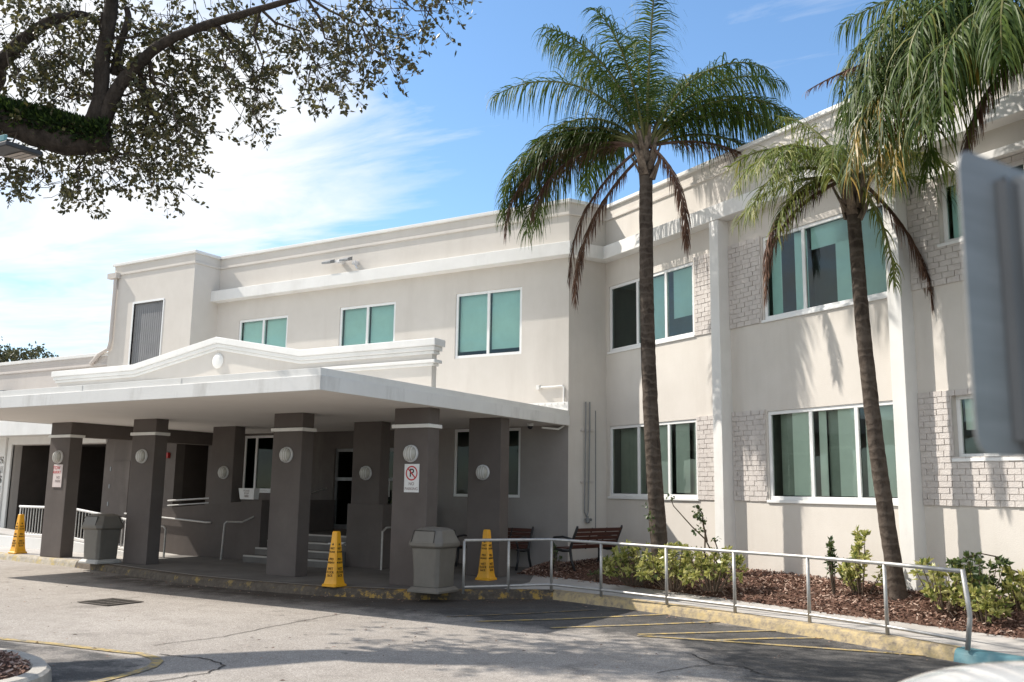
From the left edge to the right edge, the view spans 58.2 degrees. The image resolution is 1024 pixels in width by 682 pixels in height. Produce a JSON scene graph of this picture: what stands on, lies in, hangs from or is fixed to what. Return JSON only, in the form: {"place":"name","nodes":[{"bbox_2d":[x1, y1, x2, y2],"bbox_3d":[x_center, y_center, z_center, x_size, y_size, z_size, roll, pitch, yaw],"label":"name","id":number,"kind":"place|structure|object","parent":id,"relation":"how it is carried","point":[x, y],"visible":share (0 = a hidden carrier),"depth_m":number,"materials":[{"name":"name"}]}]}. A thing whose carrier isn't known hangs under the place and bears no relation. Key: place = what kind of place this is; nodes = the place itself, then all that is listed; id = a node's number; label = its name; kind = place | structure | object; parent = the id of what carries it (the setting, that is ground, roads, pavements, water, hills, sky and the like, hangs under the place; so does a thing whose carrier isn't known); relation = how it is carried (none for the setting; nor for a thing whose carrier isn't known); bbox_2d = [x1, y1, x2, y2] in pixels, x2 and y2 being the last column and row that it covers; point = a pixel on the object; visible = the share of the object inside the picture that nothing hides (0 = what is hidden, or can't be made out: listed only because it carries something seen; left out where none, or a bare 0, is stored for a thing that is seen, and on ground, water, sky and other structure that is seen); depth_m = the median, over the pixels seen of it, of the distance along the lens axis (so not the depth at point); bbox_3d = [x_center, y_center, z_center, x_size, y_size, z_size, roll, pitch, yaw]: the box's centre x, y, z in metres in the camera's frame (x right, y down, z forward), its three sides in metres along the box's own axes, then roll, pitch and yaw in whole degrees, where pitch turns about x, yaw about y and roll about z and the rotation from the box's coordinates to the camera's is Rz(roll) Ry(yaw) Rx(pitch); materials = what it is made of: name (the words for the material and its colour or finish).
{"place":"outdoors","nodes":[
{"label":"outdoors","id":0,"kind":"place"},
{"bbox_2d":[0,648,51,681],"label":"kerbed island","id":1,"kind":"structure","parent":0,"point":[17,666],"depth_m":8.42,"materials":[{"name":"concrete"}]},
{"bbox_2d":[0,134,41,160],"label":"area light","id":2,"kind":"object","parent":1,"relation":"on","point":[9,149],"visible":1,"depth_m":9.85,"materials":[{"name":"black metal"}]},
{"bbox_2d":[0,560,965,681],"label":"driveway","id":3,"kind":"structure","parent":0,"point":[185,613],"depth_m":11.02,"materials":[{"name":"grey asphalt"}]},
{"bbox_2d":[0,637,162,681],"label":"painted line","id":4,"kind":"object","parent":3,"relation":"on","point":[156,661],"visible":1,"depth_m":9.85,"materials":[{"name":"yellow paint"}]},
{"bbox_2d":[77,598,143,605],"bbox_3d":[-6.204,4.029,14.211,0.740,0.014,0.640,-5,-11,31],"label":"drain grate","id":5,"kind":"object","parent":3,"relation":"on","point":[111,601],"visible":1,"depth_m":14.18,"materials":[{"name":"grey metal"}]},
{"bbox_2d":[149,654,225,681],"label":"asphalt crack","id":6,"kind":"object","parent":3,"relation":"on","point":[194,674],"visible":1,"depth_m":9.29,"materials":[{"name":"black asphalt"}]},
{"bbox_2d":[157,612,346,644],"bbox_3d":[-3.143,3.708,11.929,0.198,0.001,3.527,-4,-10,28],"label":"asphalt crack","id":7,"kind":"object","parent":3,"relation":"on","point":[247,631],"visible":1,"depth_m":11.53,"materials":[{"name":"grey asphalt"}]},
{"bbox_2d":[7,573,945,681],"bbox_3d":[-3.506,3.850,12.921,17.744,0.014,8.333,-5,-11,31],"label":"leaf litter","id":8,"kind":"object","parent":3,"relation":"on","point":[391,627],"visible":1,"depth_m":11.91,"materials":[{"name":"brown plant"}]},
{"bbox_2d":[0,552,1023,663],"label":"kerb","id":9,"kind":"structure","parent":3,"relation":"on","point":[950,652],"depth_m":14.74,"materials":[{"name":"yellow concrete"}]},
{"bbox_2d":[462,538,972,650],"bbox_3d":[2.574,3.400,13.055,7.619,0.873,1.454,-7,-12,39],"label":"guard railing","id":10,"kind":"object","parent":9,"relation":"on","point":[886,625],"visible":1,"depth_m":12.84,"materials":[{"name":"metal"}]},
{"bbox_2d":[477,614,664,621],"bbox_3d":[0.937,3.970,13.192,3.037,0.001,0.171,4,-10,-21],"label":"painted line","id":11,"kind":"object","parent":3,"relation":"on","point":[570,618],"visible":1,"depth_m":13.11,"materials":[{"name":"yellow paint"}]},
{"bbox_2d":[550,621,717,627],"bbox_3d":[1.815,3.894,12.641,2.747,0.001,0.121,4,-10,-19],"label":"painted line","id":12,"kind":"object","parent":3,"relation":"on","point":[633,624],"visible":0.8,"depth_m":12.61,"materials":[{"name":"yellow paint"}]},
{"bbox_2d":[639,630,774,634],"bbox_3d":[2.651,3.806,12.031,2.149,0.001,0.090,3,-10,-15],"label":"painted line","id":13,"kind":"object","parent":3,"relation":"on","point":[705,632],"visible":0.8,"depth_m":11.98,"materials":[{"name":"yellow paint"}]},
{"bbox_2d":[693,654,758,672],"bbox_3d":[2.243,3.446,9.833,0.190,0.001,1.180,6,-10,-28],"label":"asphalt crack","id":14,"kind":"object","parent":3,"relation":"on","point":[724,664],"visible":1,"depth_m":9.77,"materials":[{"name":"black asphalt"}]},
{"bbox_2d":[716,637,818,639],"bbox_3d":[3.356,3.744,11.582,1.693,0.001,0.147,3,-9,-11],"label":"painted line","id":15,"kind":"object","parent":3,"relation":"on","point":[767,638],"visible":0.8,"depth_m":11.56,"materials":[{"name":"yellow paint"}]},
{"bbox_2d":[637,635,923,655],"bbox_3d":[3.304,3.656,11.043,3.659,0.001,0.128,-3,-10,20],"label":"painted line","id":16,"kind":"object","parent":3,"relation":"on","point":[780,644],"visible":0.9,"depth_m":11.07,"materials":[{"name":"yellow paint"}]},
{"bbox_2d":[899,660,1023,681],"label":"parked car","id":17,"kind":"object","parent":3,"relation":"on","point":[1006,671],"visible":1,"depth_m":2.43,"materials":[{"name":"white paint"}]},
{"bbox_2d":[957,151,1023,456],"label":"road sign","id":18,"kind":"object","parent":3,"relation":"on","point":[991,199],"visible":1,"depth_m":1.23,"materials":[{"name":"grey metal"}]},
{"bbox_2d":[0,0,1019,365],"label":"sky","id":19,"kind":"structure","parent":0,"point":[435,152],"materials":[{"name":"blue"}]},
{"bbox_2d":[0,543,1023,655],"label":"pavement","id":20,"kind":"structure","parent":0,"point":[998,643],"depth_m":12.89,"materials":[{"name":"concrete"}]},
{"bbox_2d":[0,437,8,518],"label":"breeze block screen","id":21,"kind":"object","parent":20,"relation":"on","point":[3,447],"visible":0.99,"depth_m":29.51,"materials":[{"name":"white paint"}]},
{"bbox_2d":[8,514,26,553],"bbox_3d":[-11.784,4.608,22.006,0.316,0.915,0.316,-5,-11,31],"label":"safety cone","id":22,"kind":"object","parent":20,"relation":"on","point":[18,544],"visible":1,"depth_m":21.93,"materials":[{"name":"yellow plastic"}]},
{"bbox_2d":[0,505,125,555],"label":"picket railing","id":23,"kind":"object","parent":20,"relation":"on","point":[32,543],"visible":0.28,"depth_m":23.52,"materials":[{"name":"white metal"}]},
{"bbox_2d":[0,528,176,555],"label":"ramp slab","id":24,"kind":"structure","parent":20,"relation":"on","point":[6,532],"depth_m":24.42,"materials":[{"name":"concrete"}]},
{"bbox_2d":[0,352,208,543],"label":"annex","id":25,"kind":"object","parent":20,"relation":"on","point":[104,476],"visible":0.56,"depth_m":28.81,"materials":[{"name":"grey paint"}]},
{"bbox_2d":[106,461,130,516],"bbox_3d":[-11.337,4.256,26.513,0.880,1.570,0.065,-5,-11,31],"label":"side door","id":26,"kind":"structure","parent":25,"relation":"in","point":[118,486],"depth_m":26.49,"materials":[{"name":"grey paint"}]},
{"bbox_2d":[161,525,166,557],"bbox_3d":[-8.184,4.647,21.346,0.428,0.733,0.048,-5,-11,31],"label":"loop handrail","id":27,"kind":"object","parent":20,"relation":"on","point":[165,531],"visible":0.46,"depth_m":21.24,"materials":[{"name":"metal"}]},
{"bbox_2d":[112,555,533,588],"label":"portico floor","id":28,"kind":"structure","parent":20,"relation":"on","point":[240,569],"depth_m":17.91,"materials":[{"name":"concrete"}]},
{"bbox_2d":[78,513,123,563],"bbox_3d":[-8.773,4.212,19.672,0.676,1.035,0.693,-5,-11,31],"label":"litter bin","id":29,"kind":"object","parent":28,"relation":"on","point":[102,531],"visible":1,"depth_m":19.46,"materials":[{"name":"beige plastic"}]},
{"bbox_2d":[124,497,334,558],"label":"ramp wall","id":30,"kind":"structure","parent":28,"relation":"on","point":[195,530],"depth_m":21.75,"materials":[{"name":"beige paint"}]},
{"bbox_2d":[239,488,259,499],"bbox_3d":[-6.118,3.552,21.381,0.518,0.255,0.170,-5,-11,31],"label":"notice box","id":31,"kind":"object","parent":30,"relation":"on","point":[249,493],"visible":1,"depth_m":21.28,"materials":[{"name":"grey"}]},
{"bbox_2d":[220,488,326,559],"bbox_3d":[-5.454,4.269,21.634,2.622,1.653,0.501,8,-12,-39],"label":"stair handrail","id":32,"kind":"object","parent":28,"relation":"on","point":[245,521],"visible":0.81,"depth_m":20.92,"materials":[{"name":"metal"}]},
{"bbox_2d":[0,337,569,585],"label":"entrance canopy","id":33,"kind":"object","parent":28,"relation":"on","point":[222,396],"visible":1,"depth_m":17.83,"materials":[{"name":"paint"}]},
{"bbox_2d":[52,464,62,486],"bbox_3d":[-10.491,3.111,21.226,0.355,0.520,0.013,-5,-11,31],"label":"tow sign","id":34,"kind":"object","parent":33,"relation":"attached to","point":[57,475],"visible":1,"depth_m":21.21,"materials":[{"name":"white metal"}]},
{"bbox_2d":[52,451,62,463],"bbox_3d":[-10.525,2.679,21.251,0.300,0.300,0.138,-5,-11,31],"label":"wall light","id":35,"kind":"object","parent":33,"relation":"attached to","point":[57,457],"visible":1,"depth_m":21.21,"materials":[{"name":"white glass"}]},
{"bbox_2d":[136,449,146,462],"bbox_3d":[-7.979,2.470,19.737,0.300,0.300,0.138,-5,-11,31],"label":"wall light","id":36,"kind":"object","parent":33,"relation":"attached to","point":[141,455],"visible":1,"depth_m":19.69,"materials":[{"name":"white glass"}]},
{"bbox_2d":[218,466,228,478],"bbox_3d":[-6.861,3.109,21.763,0.300,0.300,0.138,-5,-11,31],"label":"wall light","id":37,"kind":"object","parent":33,"relation":"attached to","point":[223,472],"visible":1,"depth_m":21.72,"materials":[{"name":"white glass"}]},
{"bbox_2d":[279,447,292,462],"bbox_3d":[-4.344,2.172,17.574,0.300,0.300,0.138,-5,-11,31],"label":"wall light","id":38,"kind":"object","parent":33,"relation":"attached to","point":[285,454],"visible":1,"depth_m":17.53,"materials":[{"name":"white glass"}]},
{"bbox_2d":[359,466,371,479],"bbox_3d":[-3.140,2.804,19.549,0.300,0.300,0.138,-5,-11,31],"label":"wall light","id":39,"kind":"object","parent":33,"relation":"attached to","point":[365,472],"visible":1,"depth_m":19.50,"materials":[{"name":"white glass"}]},
{"bbox_2d":[403,445,417,461],"bbox_3d":[-1.798,1.963,16.060,0.300,0.300,0.138,-5,-11,31],"label":"wall light","id":40,"kind":"object","parent":33,"relation":"attached to","point":[410,453],"visible":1,"depth_m":16.02,"materials":[{"name":"white glass"}]},
{"bbox_2d":[404,464,419,491],"bbox_3d":[-1.748,2.389,16.025,0.320,0.490,0.014,-5,-11,31],"label":"no parking sign","id":41,"kind":"object","parent":33,"relation":"attached to","point":[411,477],"visible":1,"depth_m":16.02,"materials":[{"name":"white metal"}]},
{"bbox_2d":[476,465,489,479],"bbox_3d":[-0.603,2.576,18.043,0.300,0.300,0.138,-5,-11,31],"label":"wall light","id":42,"kind":"object","parent":33,"relation":"attached to","point":[482,472],"visible":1,"depth_m":18.00,"materials":[{"name":"white glass"}]},
{"bbox_2d":[527,423,532,428],"bbox_3d":[0.384,1.804,19.455,0.140,0.125,0.140,-5,-11,31],"label":"security camera","id":43,"kind":"object","parent":33,"relation":"attached to","point":[529,425],"visible":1,"depth_m":19.41,"materials":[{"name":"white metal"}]},
{"bbox_2d":[242,530,346,567],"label":"entrance steps","id":44,"kind":"structure","parent":28,"relation":"on","point":[318,548],"depth_m":20.21,"materials":[{"name":"concrete"}]},
{"bbox_2d":[322,531,346,586],"bbox_3d":[-3.014,3.711,15.695,0.316,0.915,0.316,-5,-11,31],"label":"safety cone","id":45,"kind":"object","parent":28,"relation":"on","point":[334,575],"visible":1,"depth_m":15.61,"materials":[{"name":"yellow plastic"}]},
{"bbox_2d":[345,500,391,568],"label":"planter wall","id":46,"kind":"structure","parent":28,"relation":"on","point":[367,524],"depth_m":19.34,"materials":[{"name":"beige paint"}]},
{"bbox_2d":[380,527,390,569],"bbox_3d":[-2.326,4.341,19.368,0.058,0.871,1.245,-5,-11,34],"label":"loop handrail","id":47,"kind":"object","parent":28,"relation":"on","point":[383,530],"visible":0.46,"depth_m":18.87,"materials":[{"name":"metal"}]},
{"bbox_2d":[407,527,459,593],"bbox_3d":[-1.280,3.578,15.100,0.676,1.035,0.693,-5,-11,31],"label":"litter bin","id":48,"kind":"object","parent":28,"relation":"on","point":[434,551],"visible":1,"depth_m":14.87,"materials":[{"name":"beige plastic"}]},
{"bbox_2d":[475,529,496,580],"bbox_3d":[-0.476,3.988,17.179,0.316,0.915,0.316,-5,-11,31],"label":"safety cone","id":49,"kind":"object","parent":28,"relation":"on","point":[486,569],"visible":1,"depth_m":17.08,"materials":[{"name":"yellow plastic"}]},
{"bbox_2d":[455,526,533,570],"bbox_3d":[-0.383,4.449,19.879,1.580,0.896,0.746,-5,-11,31],"label":"park bench","id":50,"kind":"object","parent":28,"relation":"on","point":[519,546],"visible":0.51,"depth_m":19.82,"materials":[{"name":"brown wood"}]},
{"bbox_2d":[107,65,1023,596],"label":"two storey building","id":51,"kind":"structure","parent":20,"relation":"on","point":[763,431],"depth_m":18.39,"materials":[{"name":"grey paint"}]},
{"bbox_2d":[89,272,120,364],"bbox_3d":[-12.178,-0.648,27.441,1.086,2.716,0.168,-5,-11,33],"label":"downspout","id":52,"kind":"object","parent":51,"relation":"attached to","point":[115,276],"visible":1,"depth_m":27.28,"materials":[{"name":"paint"}]},
{"bbox_2d":[242,435,272,492],"bbox_3d":[-6.717,3.293,24.627,1.380,1.520,0.135,-5,-11,31],"label":"window","id":53,"kind":"structure","parent":51,"relation":"in","point":[257,468],"depth_m":24.70,"materials":[{"name":"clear glass"}]},
{"bbox_2d":[239,315,287,347],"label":"window","id":54,"kind":"structure","parent":51,"relation":"in","point":[268,330],"depth_m":25.35,"materials":[{"name":"teal glass"}]},
{"bbox_2d":[322,257,351,264],"bbox_3d":[-4.503,-2.083,23.954,0.900,0.135,0.350,-5,-11,31],"label":"floodlight","id":55,"kind":"object","parent":51,"relation":"attached to","point":[341,261],"visible":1,"depth_m":23.93,"materials":[{"name":"grey metal"}]},
{"bbox_2d":[352,260,358,268],"bbox_3d":[-4.014,-1.954,23.724,0.234,0.255,0.198,-5,-11,31],"label":"sensor bracket","id":56,"kind":"object","parent":51,"relation":"attached to","point":[355,262],"visible":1,"depth_m":23.73,"materials":[{"name":"white plastic"}]},
{"bbox_2d":[334,448,393,528],"bbox_3d":[-3.286,3.616,22.506,2.800,1.980,0.138,-5,-11,31],"label":"entrance door","id":57,"kind":"structure","parent":51,"relation":"in","point":[344,457],"depth_m":23.09,"materials":[{"name":"black glass"}]},
{"bbox_2d":[339,301,395,345],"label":"window","id":58,"kind":"structure","parent":51,"relation":"in","point":[371,323],"depth_m":23.52,"materials":[{"name":"teal glass"}]},
{"bbox_2d":[453,428,520,497],"bbox_3d":[-0.563,2.775,20.983,1.800,1.550,0.050,-5,-11,31],"label":"window","id":59,"kind":"structure","parent":51,"relation":"in","point":[461,455],"depth_m":21.21,"materials":[{"name":"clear glass"}]},
{"bbox_2d":[455,287,521,358],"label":"window","id":60,"kind":"structure","parent":51,"relation":"in","point":[488,323],"depth_m":21.64,"materials":[{"name":"teal glass"}]},
{"bbox_2d":[536,385,564,429],"bbox_3d":[0.711,1.428,20.025,0.692,1.021,0.608,-5,-11,31],"label":"wall conduit","id":61,"kind":"object","parent":51,"relation":"attached to","point":[538,387],"depth_m":20.14,"materials":[{"name":"white metal"}]},
{"bbox_2d":[580,402,593,522],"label":"wall pipes","id":62,"kind":"object","parent":51,"relation":"attached to","point":[587,519],"depth_m":20.06,"materials":[{"name":"grey metal"}]},
{"bbox_2d":[595,411,595,527],"bbox_3d":[1.836,2.840,20.202,0.018,2.620,0.018,8,-11,-36],"label":"thin conduit","id":63,"kind":"object","parent":51,"relation":"attached to","point":[595,469],"visible":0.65,"depth_m":20.20,"materials":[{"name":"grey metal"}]},
{"bbox_2d":[607,262,695,353],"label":"window","id":64,"kind":"structure","parent":51,"relation":"in","point":[673,287],"depth_m":19.98,"materials":[{"name":"teal glass"}]},
{"bbox_2d":[608,419,699,500],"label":"window","id":65,"kind":"structure","parent":51,"relation":"in","point":[678,439],"depth_m":19.58,"materials":[{"name":"green glass"}]},
{"bbox_2d":[761,203,886,322],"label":"window","id":66,"kind":"structure","parent":51,"relation":"in","point":[811,273],"depth_m":16.15,"materials":[{"name":"teal glass"}]},
{"bbox_2d":[767,400,897,505],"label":"window","id":67,"kind":"structure","parent":51,"relation":"in","point":[818,455],"depth_m":15.43,"materials":[{"name":"green glass"}]},
{"bbox_2d":[937,159,1023,246],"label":"window","id":68,"kind":"structure","parent":51,"relation":"in","point":[952,230],"depth_m":13.72,"materials":[{"name":"teal glass"}]},
{"bbox_2d":[952,394,1023,461],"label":"window","id":69,"kind":"structure","parent":51,"relation":"in","point":[968,446],"depth_m":13.22,"materials":[{"name":"green glass"}]},
{"bbox_2d":[516,557,1023,638],"bbox_3d":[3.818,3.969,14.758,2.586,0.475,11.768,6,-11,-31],"label":"bark mulch","id":70,"kind":"object","parent":20,"relation":"on","point":[540,568],"visible":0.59,"depth_m":14.00,"materials":[{"name":"brown wood"}]},
{"bbox_2d":[553,543,562,571],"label":"croton bush","id":71,"kind":"object","parent":70,"relation":"on","point":[555,558],"visible":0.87,"depth_m":18.34,"materials":[{"name":"green plant"}]},
{"bbox_2d":[553,525,622,571],"bbox_3d":[1.535,4.205,18.760,1.400,0.895,0.746,9,-12,-42],"label":"park bench","id":72,"kind":"object","parent":70,"relation":"on","point":[593,534],"visible":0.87,"depth_m":18.48,"materials":[{"name":"brown wood"}]},
{"bbox_2d":[587,568,603,580],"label":"croton bush","id":73,"kind":"object","parent":70,"relation":"on","point":[595,573],"visible":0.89,"depth_m":17.10,"materials":[{"name":"green plant"}]},
{"bbox_2d":[603,539,663,585],"bbox_3d":[2.101,3.842,15.979,1.139,0.794,1.231,6,-11,-30],"label":"croton bush","id":74,"kind":"object","parent":70,"relation":"on","point":[609,569],"visible":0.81,"depth_m":15.86,"materials":[{"name":"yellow plant"}]},
{"bbox_2d":[486,0,802,580],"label":"queen palm","id":75,"kind":"object","parent":70,"relation":"on","point":[588,146],"visible":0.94,"depth_m":17.54,"materials":[{"name":"green plant"}]},
{"bbox_2d":[644,503,654,574],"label":"leaning shrub","id":76,"kind":"object","parent":70,"relation":"on","point":[648,518],"visible":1,"depth_m":15.11,"materials":[{"name":"green plant"}]},
{"bbox_2d":[633,540,711,590],"bbox_3d":[2.688,3.728,15.322,1.286,0.823,1.298,-5,-11,31],"label":"croton bush","id":77,"kind":"object","parent":70,"relation":"on","point":[673,573],"visible":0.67,"depth_m":15.29,"materials":[{"name":"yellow plant"}]},
{"bbox_2d":[666,493,726,578],"bbox_3d":[3.053,3.223,15.066,1.068,1.436,0.230,2,-9,-8],"label":"leaning shrub","id":78,"kind":"object","parent":70,"relation":"on","point":[702,520],"visible":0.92,"depth_m":15.10,"materials":[{"name":"green plant"}]},
{"bbox_2d":[677,545,748,591],"bbox_3d":[3.214,3.671,14.868,1.158,0.726,1.144,-5,-11,31],"label":"croton bush","id":79,"kind":"object","parent":70,"relation":"on","point":[721,567],"visible":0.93,"depth_m":14.77,"materials":[{"name":"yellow plant"}]},
{"bbox_2d":[824,536,838,593],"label":"croton bush","id":80,"kind":"object","parent":70,"relation":"on","point":[830,552],"visible":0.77,"depth_m":13.67,"materials":[{"name":"green plant"}]},
{"bbox_2d":[721,115,958,601],"bbox_3d":[4.957,-0.142,13.464,3.693,7.763,2.600,-2,-10,15],"label":"queen palm","id":81,"kind":"object","parent":70,"relation":"on","point":[854,209],"visible":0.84,"depth_m":13.65,"materials":[{"name":"green plant"}]},
{"bbox_2d":[834,525,882,594],"bbox_3d":[5.149,3.250,13.552,0.890,1.085,0.869,-5,-11,31],"label":"croton bush","id":82,"kind":"object","parent":70,"relation":"on","point":[847,572],"visible":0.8,"depth_m":13.46,"materials":[{"name":"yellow plant"}]},
{"bbox_2d":[801,0,1023,209],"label":"queen palm","id":83,"kind":"object","parent":70,"relation":"on","point":[966,45],"visible":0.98,"depth_m":10.96,"materials":[{"name":"green plant"}]},
{"bbox_2d":[907,556,978,613],"bbox_3d":[5.755,3.248,12.217,0.903,0.742,0.828,4,-10,-18],"label":"croton bush","id":84,"kind":"object","parent":70,"relation":"on","point":[948,594],"visible":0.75,"depth_m":12.18,"materials":[{"name":"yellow plant"}]},
{"bbox_2d":[946,550,1014,606],"bbox_3d":[6.085,3.155,11.971,0.643,0.852,0.876,6,-10,-27],"label":"croton bush","id":85,"kind":"object","parent":70,"relation":"on","point":[984,579],"visible":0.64,"depth_m":11.92,"materials":[{"name":"green plant"}]},
{"bbox_2d":[956,584,1013,625],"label":"croton bush","id":86,"kind":"object","parent":70,"relation":"on","point":[990,606],"visible":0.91,"depth_m":11.45,"materials":[{"name":"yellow plant"}]},
{"bbox_2d":[953,551,1018,602],"bbox_3d":[6.282,3.136,11.936,1.123,0.825,0.303,0,-9,6],"label":"leaning shrub","id":87,"kind":"object","parent":70,"relation":"on","point":[957,561],"visible":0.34,"depth_m":11.96,"materials":[{"name":"green plant"}]},
{"bbox_2d":[1000,566,1023,610],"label":"croton bush","id":88,"kind":"object","parent":70,"relation":"on","point":[1015,591],"visible":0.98,"depth_m":11.67,"materials":[{"name":"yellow plant"}]},
{"label":"ground","id":89,"kind":"structure","parent":0,"visible":0},
{"bbox_2d":[0,336,58,364],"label":"tree","id":90,"kind":"object","parent":89,"relation":"on","point":[13,354],"visible":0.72,"depth_m":57.51,"materials":[{"name":"green plant"}]},
{"bbox_2d":[0,0,481,219],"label":"oak tree","id":91,"kind":"object","parent":89,"relation":"on","point":[50,127],"visible":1,"depth_m":13.23,"materials":[{"name":"green plant"}]}
]}

